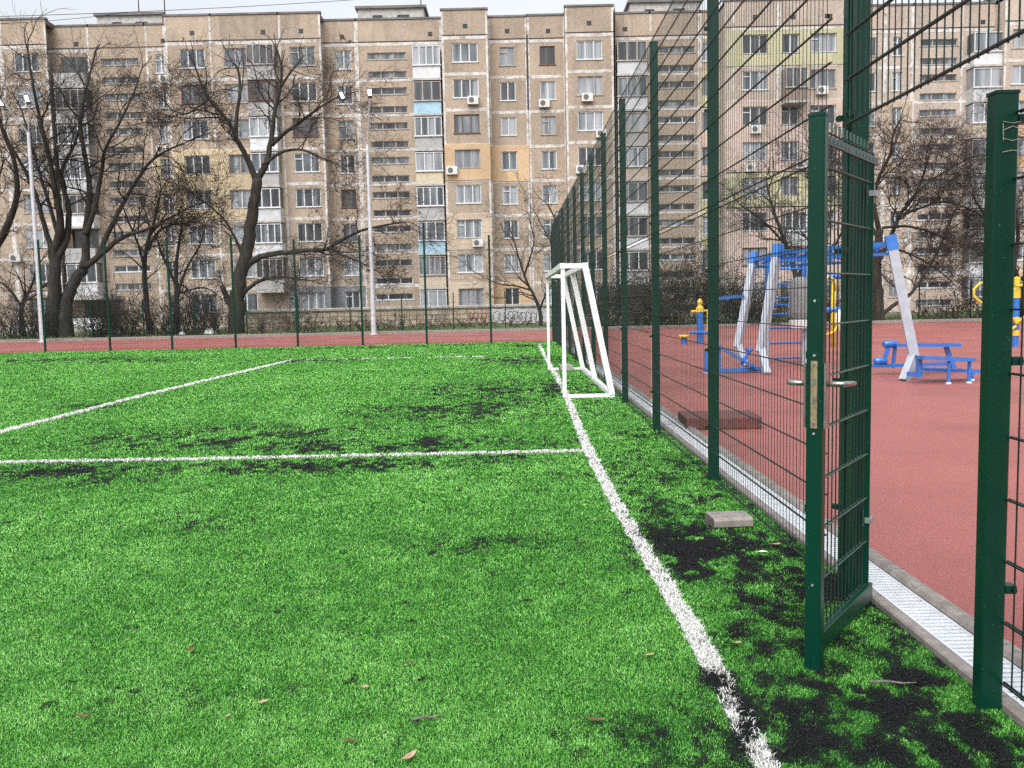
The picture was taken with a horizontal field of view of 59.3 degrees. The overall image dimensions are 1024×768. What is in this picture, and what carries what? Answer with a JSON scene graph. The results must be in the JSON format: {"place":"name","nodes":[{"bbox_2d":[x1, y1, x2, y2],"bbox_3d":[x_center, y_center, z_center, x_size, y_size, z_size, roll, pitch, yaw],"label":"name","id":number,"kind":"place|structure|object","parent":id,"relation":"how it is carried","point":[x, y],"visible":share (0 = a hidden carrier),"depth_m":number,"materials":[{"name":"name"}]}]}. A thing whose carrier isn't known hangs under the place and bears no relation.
{"place":"outdoors","nodes":[
{"label":"outdoors","id":0,"kind":"place"},
{"bbox_2d":[0,310,981,339],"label":"grass verge","id":1,"kind":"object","parent":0,"point":[476,326],"depth_m":48.39,"materials":[{"name":"plant"}]},
{"bbox_2d":[0,52,49,246],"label":"bare tree","id":2,"kind":"object","parent":1,"relation":"on","point":[7,225],"visible":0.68,"depth_m":46.11,"materials":[{"name":"brown plant"}]},
{"bbox_2d":[0,270,79,339],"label":"bare shrub","id":3,"kind":"object","parent":1,"relation":"on","point":[15,322],"visible":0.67,"depth_m":45.48,"materials":[{"name":"plant"}]},
{"bbox_2d":[0,221,89,335],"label":"bare tree","id":4,"kind":"object","parent":1,"relation":"on","point":[34,279],"visible":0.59,"depth_m":47.97,"materials":[{"name":"brown plant"}]},
{"bbox_2d":[59,265,173,337],"bbox_3d":[-20.119,-4.145,45.171,5.871,3.771,4.442,0,5,15],"label":"bare shrub","id":5,"kind":"object","parent":1,"relation":"on","point":[102,317],"visible":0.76,"depth_m":45.13,"materials":[{"name":"plant"}]},
{"bbox_2d":[0,1,264,337],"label":"bare tree","id":6,"kind":"object","parent":1,"relation":"on","point":[61,235],"visible":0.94,"depth_m":45.61,"materials":[{"name":"brown plant"}]},
{"bbox_2d":[64,136,247,331],"bbox_3d":[-18.369,-7.887,48.134,9.430,10.596,5.880,-3,5,-17],"label":"bare tree","id":7,"kind":"object","parent":1,"relation":"on","point":[144,265],"visible":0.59,"depth_m":47.87,"materials":[{"name":"brown plant"}]},
{"bbox_2d":[116,270,246,335],"bbox_3d":[-17.049,-4.190,46.154,5.632,3.386,6.075,-6,7,-40],"label":"bare shrub","id":8,"kind":"object","parent":1,"relation":"on","point":[199,321],"visible":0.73,"depth_m":45.96,"materials":[{"name":"plant"}]},
{"bbox_2d":[109,157,272,334],"bbox_3d":[-16.142,-6.700,46.164,6.881,10.564,7.138,-1,5,0],"label":"bare tree","id":9,"kind":"object","parent":1,"relation":"on","point":[177,265],"visible":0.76,"depth_m":46.53,"materials":[{"name":"brown plant"}]},
{"bbox_2d":[109,21,459,333],"bbox_3d":[-11.037,-10.237,45.107,17.445,16.028,10.054,-1,5,0],"label":"bare tree","id":10,"kind":"object","parent":1,"relation":"on","point":[253,209],"visible":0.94,"depth_m":44.84,"materials":[{"name":"brown plant"}]},
{"bbox_2d":[238,303,331,333],"bbox_3d":[-11.629,-3.404,45.885,4.284,1.631,2.776,0,5,12],"label":"bare shrub","id":11,"kind":"object","parent":1,"relation":"on","point":[288,325],"visible":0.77,"depth_m":45.75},
{"bbox_2d":[320,309,424,331],"bbox_3d":[-7.315,-3.356,46.876,5.478,1.165,2.343,-1,5,0],"label":"bare shrub","id":12,"kind":"object","parent":1,"relation":"on","point":[365,323],"visible":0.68,"depth_m":46.85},
{"bbox_2d":[423,314,542,327],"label":"bare shrub","id":13,"kind":"object","parent":1,"relation":"on","point":[495,324],"visible":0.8,"depth_m":47.68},
{"bbox_2d":[441,167,579,325],"bbox_3d":[0.278,-7.032,47.779,8.556,8.772,5.339,-1,5,0],"label":"bare tree","id":14,"kind":"object","parent":1,"relation":"on","point":[539,308],"visible":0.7,"depth_m":48.03,"materials":[{"name":"brown plant"}]},
{"bbox_2d":[0,281,1022,337],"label":"hedge","id":15,"kind":"object","parent":1,"relation":"on","point":[245,300],"visible":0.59,"depth_m":44.32,"materials":[{"name":"brown plant"}]},
{"bbox_2d":[500,160,601,325],"bbox_3d":[2.022,-7.140,46.889,5.382,8.964,4.620,-1,5,0],"label":"bare tree","id":16,"kind":"object","parent":1,"relation":"on","point":[553,215],"visible":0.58,"depth_m":46.48,"materials":[{"name":"brown plant"}]},
{"bbox_2d":[565,249,674,326],"bbox_3d":[5.197,-4.721,44.367,6.395,4.026,4.892,0,5,17],"label":"withered shrub","id":17,"kind":"object","parent":1,"relation":"on","point":[614,308],"visible":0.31,"depth_m":43.86,"materials":[{"name":"brown plant"}]},
{"bbox_2d":[596,219,795,325],"bbox_3d":[8.843,-5.441,44.428,9.962,5.167,6.764,-3,6,-20],"label":"withered shrub","id":18,"kind":"object","parent":1,"relation":"on","point":[673,298],"visible":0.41,"depth_m":43.54,"materials":[{"name":"brown plant"}]},
{"bbox_2d":[719,271,884,323],"bbox_3d":[13.791,-4.256,43.863,7.874,2.827,4.059,-1,5,0],"label":"withered shrub","id":19,"kind":"object","parent":1,"relation":"on","point":[780,310],"visible":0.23,"depth_m":43.39,"materials":[{"name":"brown plant"}]},
{"bbox_2d":[698,89,934,278],"bbox_3d":[14.499,-8.740,44.959,12.100,11.964,7.725,-4,6,-26],"label":"bare tree","id":20,"kind":"object","parent":1,"relation":"on","point":[763,224],"visible":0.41,"depth_m":44.67,"materials":[{"name":"brown plant"}]},
{"bbox_2d":[792,96,1023,320],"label":"bare tree","id":21,"kind":"object","parent":1,"relation":"on","point":[879,312],"visible":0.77,"depth_m":42.81,"materials":[{"name":"brown plant"}]},
{"bbox_2d":[884,84,1023,316],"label":"bare tree","id":22,"kind":"object","parent":1,"relation":"on","point":[1016,271],"visible":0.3,"depth_m":44.86,"materials":[{"name":"brown plant"}]},
{"bbox_2d":[890,286,1021,319],"bbox_3d":[22.766,-4.116,44.436,8.060,1.807,3.234,-1,5,0],"label":"bare shrub","id":23,"kind":"object","parent":1,"relation":"on","point":[945,311],"visible":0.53,"depth_m":44.37,"materials":[{"name":"plant"}]},
{"bbox_2d":[0,0,982,24],"label":"sky","id":24,"kind":"structure","parent":0,"point":[336,9],"materials":[{"name":"white"}]},
{"bbox_2d":[0,341,1023,767],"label":"pitch","id":25,"kind":"object","parent":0,"point":[560,673],"visible":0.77,"depth_m":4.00,"materials":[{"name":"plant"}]},
{"bbox_2d":[0,360,290,432],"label":"goal area line","id":26,"kind":"object","parent":25,"relation":"on","point":[8,429],"visible":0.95,"depth_m":14.14,"materials":[{"name":"paint"}]},
{"bbox_2d":[0,223,553,352],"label":"fence","id":27,"kind":"object","parent":25,"relation":"on","point":[232,278],"visible":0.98,"depth_m":31.68,"materials":[{"name":"metal"}]},
{"bbox_2d":[0,448,593,463],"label":"penalty line","id":28,"kind":"object","parent":25,"relation":"on","point":[294,456],"visible":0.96,"depth_m":8.49,"materials":[{"name":"paint"}]},
{"bbox_2d":[0,343,1023,767],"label":"rubber crumb","id":29,"kind":"object","parent":25,"relation":"on","point":[696,553],"visible":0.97,"depth_m":4.38,"materials":[{"name":"rubber"}]},
{"bbox_2d":[545,263,614,397],"bbox_3d":[1.089,-1.013,15.701,0.772,1.960,5.435,-1,5,0],"label":"football goal","id":30,"kind":"object","parent":25,"relation":"on","point":[608,390],"visible":0.99,"depth_m":13.11,"materials":[{"name":"white paint"}]},
{"bbox_2d":[538,344,779,767],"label":"touch line","id":31,"kind":"object","parent":25,"relation":"on","point":[692,629],"visible":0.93,"depth_m":4.29,"materials":[{"name":"paint"}]},
{"bbox_2d":[705,511,752,529],"bbox_3d":[1.354,0.849,5.623,0.245,0.070,0.200,-2,5,-4],"label":"paving stone","id":32,"kind":"object","parent":25,"relation":"on","point":[729,519],"visible":1,"depth_m":5.54,"materials":[{"name":"concrete"}]},
{"bbox_2d":[551,0,1023,710],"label":"fence","id":33,"kind":"object","parent":25,"relation":"on","point":[1005,120],"visible":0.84,"depth_m":5.14,"materials":[{"name":"metal"}]},
{"bbox_2d":[787,112,878,671],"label":"gate","id":34,"kind":"structure","parent":33,"relation":"attached to","point":[816,383],"depth_m":3.49,"materials":[{"name":"metal"}]},
{"bbox_2d":[0,320,1023,649],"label":"rubber track","id":35,"kind":"structure","parent":0,"point":[924,472],"depth_m":9.71,"materials":[{"name":"rubber"}]},
{"bbox_2d":[0,94,46,341],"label":"lamp post","id":36,"kind":"object","parent":35,"relation":"on","point":[32,191],"visible":0.79,"depth_m":41.92,"materials":[{"name":"metal"}]},
{"bbox_2d":[339,88,378,334],"bbox_3d":[-7.031,-7.929,42.174,1.530,11.283,1.373,-1,5,0],"label":"lamp post","id":37,"kind":"object","parent":35,"relation":"on","point":[372,287],"visible":0.96,"depth_m":42.60,"materials":[{"name":"metal"}]},
{"bbox_2d":[692,299,707,343],"bbox_3d":[5.739,-1.923,27.538,0.613,1.397,0.266,-1,5,0],"label":"twister","id":38,"kind":"object","parent":35,"relation":"on","point":[699,302],"visible":0.68,"depth_m":27.47,"materials":[{"name":"blue paint"}]},
{"bbox_2d":[678,410,761,429],"bbox_3d":[2.279,0.394,9.931,0.800,0.130,0.620,-1,5,2],"label":"rubber slab","id":39,"kind":"object","parent":35,"relation":"on","point":[739,420],"depth_m":9.63,"materials":[{"name":"rubber"}]},
{"bbox_2d":[704,345,759,373],"bbox_3d":[4.130,-0.458,16.826,1.128,0.561,0.260,-1,5,0],"label":"sit up bench","id":40,"kind":"object","parent":35,"relation":"on","point":[747,349],"visible":0.53,"depth_m":16.80,"materials":[{"name":"blue paint"}]},
{"bbox_2d":[764,261,806,362],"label":"wall bars","id":41,"kind":"object","parent":35,"relation":"on","point":[768,348],"depth_m":19.15,"materials":[{"name":"blue metal"}]},
{"bbox_2d":[561,340,1023,728],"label":"drainage channel","id":42,"kind":"object","parent":35,"relation":"on","point":[938,625],"visible":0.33,"depth_m":4.13,"materials":[{"name":"concrete"}]},
{"bbox_2d":[789,261,806,364],"bbox_3d":[5.843,-1.474,17.952,0.620,2.238,0.620,-1,5,0],"label":"punch bag","id":43,"kind":"object","parent":35,"relation":"on","point":[794,311],"visible":0.39,"depth_m":17.77,"materials":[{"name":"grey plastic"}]},
{"bbox_2d":[719,234,918,380],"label":"monkey bars","id":44,"kind":"object","parent":35,"relation":"on","point":[890,244],"visible":0.6,"depth_m":16.30,"materials":[{"name":"silver metal"}]},
{"bbox_2d":[827,274,840,346],"bbox_3d":[7.510,-1.715,20.946,0.600,1.709,0.292,-1,5,0],"label":"elliptical walker","id":45,"kind":"object","parent":35,"relation":"on","point":[835,320],"visible":0.31,"depth_m":20.89,"materials":[{"name":"yellow paint"}]},
{"bbox_2d":[872,340,960,367],"bbox_3d":[6.991,-0.509,15.632,1.471,0.520,0.300,-1,5,0],"label":"leg press bench","id":46,"kind":"object","parent":35,"relation":"on","point":[881,362],"visible":0.94,"depth_m":15.61,"materials":[{"name":"blue paint"}]},
{"bbox_2d":[907,355,979,383],"bbox_3d":[6.843,-0.248,14.165,1.200,0.439,0.730,-1,5,0],"label":"step bench","id":47,"kind":"object","parent":35,"relation":"on","point":[969,371],"visible":0.98,"depth_m":13.95,"materials":[{"name":"blue paint"}]},
{"bbox_2d":[973,277,1021,346],"bbox_3d":[12.466,-1.819,22.710,1.812,1.770,0.277,-1,5,0],"label":"air walker","id":48,"kind":"object","parent":35,"relation":"on","point":[1016,317],"visible":0.65,"depth_m":22.67,"materials":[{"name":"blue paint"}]},
{"bbox_2d":[155,311,951,329],"bbox_3d":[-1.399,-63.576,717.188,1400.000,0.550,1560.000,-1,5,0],"label":"ground","id":49,"kind":"structure","parent":0,"point":[736,317],"depth_m":68.03,"materials":[{"name":"soil"}]},
{"bbox_2d":[0,4,531,329],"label":"apartment block","id":50,"kind":"structure","parent":49,"relation":"on","point":[455,107],"depth_m":69.87,"materials":[{"name":"concrete"}]},
{"bbox_2d":[13,53,40,72],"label":"window","id":51,"kind":"structure","parent":50,"relation":"in","point":[23,54],"depth_m":68.78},
{"bbox_2d":[26,229,50,247],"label":"window","id":52,"kind":"structure","parent":50,"relation":"in","point":[40,231],"depth_m":69.98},
{"bbox_2d":[179,49,204,68],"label":"window","id":53,"kind":"structure","parent":50,"relation":"in","point":[200,62],"depth_m":68.78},
{"bbox_2d":[182,120,209,139],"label":"window","id":54,"kind":"structure","parent":50,"relation":"in","point":[192,136],"depth_m":69.27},
{"bbox_2d":[191,260,216,278],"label":"window","id":55,"kind":"structure","parent":50,"relation":"in","point":[208,274],"depth_m":70.24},
{"bbox_2d":[223,48,246,67],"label":"window","id":56,"kind":"structure","parent":50,"relation":"in","point":[233,56],"depth_m":68.78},
{"bbox_2d":[226,84,247,103],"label":"window","id":57,"kind":"structure","parent":50,"relation":"in","point":[244,94],"depth_m":69.03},
{"bbox_2d":[229,155,250,173],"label":"window","id":58,"kind":"structure","parent":50,"relation":"in","point":[240,160],"depth_m":69.51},
{"bbox_2d":[231,190,250,208],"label":"window","id":59,"kind":"structure","parent":50,"relation":"in","point":[246,198],"depth_m":69.76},
{"bbox_2d":[289,47,315,66],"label":"window","id":60,"kind":"structure","parent":50,"relation":"in","point":[308,50],"depth_m":68.78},
{"bbox_2d":[290,82,317,101],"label":"window","id":61,"kind":"structure","parent":50,"relation":"in","point":[310,88],"depth_m":69.02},
{"bbox_2d":[292,118,318,137],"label":"window","id":62,"kind":"structure","parent":50,"relation":"in","point":[301,125],"depth_m":69.27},
{"bbox_2d":[293,153,319,172],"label":"window","id":63,"kind":"structure","parent":50,"relation":"in","point":[301,160],"depth_m":69.52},
{"bbox_2d":[295,188,320,207],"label":"window","id":64,"kind":"structure","parent":50,"relation":"in","point":[305,199],"depth_m":69.76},
{"bbox_2d":[297,223,323,241],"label":"window","id":65,"kind":"structure","parent":50,"relation":"in","point":[302,228],"depth_m":70.00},
{"bbox_2d":[298,257,323,276],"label":"window","id":66,"kind":"structure","parent":50,"relation":"in","point":[319,262],"depth_m":70.24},
{"bbox_2d":[300,292,324,308],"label":"window","id":67,"kind":"structure","parent":50,"relation":"in","point":[310,304],"depth_m":70.48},
{"bbox_2d":[336,51,352,69],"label":"window","id":68,"kind":"structure","parent":50,"relation":"in","point":[345,60],"depth_m":70.09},
{"bbox_2d":[366,52,406,60],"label":"stair window","id":69,"kind":"structure","parent":50,"relation":"in","point":[371,56],"depth_m":70.09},
{"bbox_2d":[367,71,406,78],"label":"stair window","id":70,"kind":"structure","parent":50,"relation":"in","point":[399,74],"depth_m":70.21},
{"bbox_2d":[370,106,407,113],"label":"stair window","id":71,"kind":"structure","parent":50,"relation":"in","point":[392,109],"depth_m":70.45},
{"bbox_2d":[370,122,408,129],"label":"stair window","id":72,"kind":"structure","parent":50,"relation":"in","point":[402,125],"depth_m":70.57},
{"bbox_2d":[372,87,407,94],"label":"stair window","id":73,"kind":"structure","parent":50,"relation":"in","point":[383,91],"depth_m":70.33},
{"bbox_2d":[370,141,409,148],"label":"stair window","id":74,"kind":"structure","parent":50,"relation":"in","point":[373,145],"depth_m":70.70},
{"bbox_2d":[370,157,409,164],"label":"stair window","id":75,"kind":"structure","parent":50,"relation":"in","point":[402,160],"depth_m":70.81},
{"bbox_2d":[372,175,409,182],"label":"stair window","id":76,"kind":"structure","parent":50,"relation":"in","point":[405,178],"depth_m":70.93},
{"bbox_2d":[372,191,409,198],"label":"stair window","id":77,"kind":"structure","parent":50,"relation":"in","point":[377,195],"depth_m":71.05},
{"bbox_2d":[372,210,411,217],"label":"stair window","id":78,"kind":"structure","parent":50,"relation":"in","point":[376,213],"depth_m":71.17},
{"bbox_2d":[375,293,414,300],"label":"stair window","id":79,"kind":"structure","parent":50,"relation":"in","point":[391,295],"depth_m":71.77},
{"bbox_2d":[451,43,478,62],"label":"window","id":80,"kind":"structure","parent":50,"relation":"in","point":[461,52],"depth_m":68.78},
{"bbox_2d":[452,79,479,98],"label":"window","id":81,"kind":"structure","parent":50,"relation":"in","point":[462,88],"depth_m":69.03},
{"bbox_2d":[453,114,480,133],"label":"window","id":82,"kind":"structure","parent":50,"relation":"in","point":[469,123],"depth_m":69.27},
{"bbox_2d":[455,150,481,168],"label":"window","id":83,"kind":"structure","parent":50,"relation":"in","point":[466,159],"depth_m":69.51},
{"bbox_2d":[456,185,481,203],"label":"window","id":84,"kind":"structure","parent":50,"relation":"in","point":[465,194],"depth_m":69.76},
{"bbox_2d":[456,219,481,238],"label":"window","id":85,"kind":"structure","parent":50,"relation":"in","point":[464,227],"depth_m":70.00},
{"bbox_2d":[458,254,483,272],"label":"window","id":86,"kind":"structure","parent":50,"relation":"in","point":[473,257],"depth_m":70.24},
{"bbox_2d":[459,288,483,304],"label":"window","id":87,"kind":"structure","parent":50,"relation":"in","point":[471,294],"depth_m":70.48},
{"bbox_2d":[499,47,515,65],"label":"window","id":88,"kind":"structure","parent":50,"relation":"in","point":[506,54],"depth_m":70.09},
{"bbox_2d":[500,82,516,100],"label":"window","id":89,"kind":"structure","parent":50,"relation":"in","point":[507,89],"depth_m":70.33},
{"bbox_2d":[500,117,517,135],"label":"window","id":90,"kind":"structure","parent":50,"relation":"in","point":[508,124],"depth_m":70.57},
{"bbox_2d":[501,152,516,170],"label":"window","id":91,"kind":"structure","parent":50,"relation":"in","point":[511,156],"depth_m":70.81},
{"bbox_2d":[502,186,518,204],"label":"window","id":92,"kind":"structure","parent":50,"relation":"in","point":[508,191],"depth_m":71.05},
{"bbox_2d":[503,220,519,238],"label":"window","id":93,"kind":"structure","parent":50,"relation":"in","point":[512,222],"depth_m":71.28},
{"bbox_2d":[244,302,646,328],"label":"yard wall","id":94,"kind":"structure","parent":49,"relation":"on","point":[497,308],"depth_m":52.34,"materials":[{"name":"concrete"}]},
{"bbox_2d":[0,317,1021,342],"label":"track kerb","id":95,"kind":"structure","parent":49,"relation":"on","point":[445,331],"depth_m":43.34,"materials":[{"name":"concrete"}]},
{"bbox_2d":[526,0,706,316],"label":"apartment block","id":96,"kind":"structure","parent":49,"relation":"on","point":[582,61],"depth_m":70.00,"materials":[{"name":"concrete"}]},
{"bbox_2d":[539,46,555,65],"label":"window","id":97,"kind":"structure","parent":96,"relation":"in","point":[547,53],"depth_m":70.09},
{"bbox_2d":[540,81,556,99],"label":"window","id":98,"kind":"structure","parent":96,"relation":"in","point":[547,88],"depth_m":70.33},
{"bbox_2d":[541,116,556,134],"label":"window","id":99,"kind":"structure","parent":96,"relation":"in","point":[548,123],"depth_m":70.57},
{"bbox_2d":[541,151,557,169],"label":"window","id":100,"kind":"structure","parent":96,"relation":"in","point":[548,158],"depth_m":70.81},
{"bbox_2d":[542,185,558,203],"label":"window","id":101,"kind":"structure","parent":96,"relation":"in","point":[544,197],"depth_m":71.03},
{"bbox_2d":[576,40,602,59],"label":"window","id":102,"kind":"structure","parent":96,"relation":"in","point":[589,49],"depth_m":68.78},
{"bbox_2d":[576,76,602,95],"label":"window","id":103,"kind":"structure","parent":96,"relation":"in","point":[585,84],"depth_m":69.03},
{"bbox_2d":[578,147,600,165],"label":"window","id":104,"kind":"structure","parent":96,"relation":"in","point":[583,152],"depth_m":69.51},
{"bbox_2d":[578,112,602,130],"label":"window","id":105,"kind":"structure","parent":96,"relation":"in","point":[587,121],"depth_m":69.27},
{"bbox_2d":[719,0,1023,314],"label":"apartment block","id":106,"kind":"structure","parent":49,"relation":"on","point":[1001,67],"depth_m":69.22,"materials":[{"name":"concrete"}]},
{"bbox_2d":[742,142,766,161],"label":"window","id":107,"kind":"structure","parent":106,"relation":"in","point":[751,143],"depth_m":69.00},
{"bbox_2d":[742,107,767,125],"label":"window","id":108,"kind":"structure","parent":106,"relation":"in","point":[744,109],"depth_m":68.76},
{"bbox_2d":[742,35,768,54],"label":"window","id":109,"kind":"structure","parent":106,"relation":"in","point":[744,36],"depth_m":68.28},
{"bbox_2d":[742,71,768,90],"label":"window","id":110,"kind":"structure","parent":106,"relation":"in","point":[743,72],"depth_m":68.53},
{"bbox_2d":[780,106,797,125],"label":"window","id":111,"kind":"structure","parent":106,"relation":"in","point":[783,107],"depth_m":68.78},
{"bbox_2d":[781,34,798,53],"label":"window","id":112,"kind":"structure","parent":106,"relation":"in","point":[788,36],"depth_m":68.28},
{"bbox_2d":[811,69,836,88],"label":"window","id":113,"kind":"structure","parent":106,"relation":"in","point":[831,73],"depth_m":68.53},
{"bbox_2d":[811,33,837,52],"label":"window","id":114,"kind":"structure","parent":106,"relation":"in","point":[829,41],"depth_m":68.29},
{"bbox_2d":[919,109,955,116],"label":"stair window","id":115,"kind":"structure","parent":106,"relation":"in","point":[949,111],"depth_m":70.17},
{"bbox_2d":[918,93,957,100],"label":"stair window","id":116,"kind":"structure","parent":106,"relation":"in","point":[931,96],"depth_m":70.05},
{"bbox_2d":[919,39,958,46],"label":"stair window","id":117,"kind":"structure","parent":106,"relation":"in","point":[948,42],"depth_m":69.68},
{"bbox_2d":[1010,65,1023,84],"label":"window","id":118,"kind":"structure","parent":106,"relation":"in","point":[1017,70],"depth_m":68.53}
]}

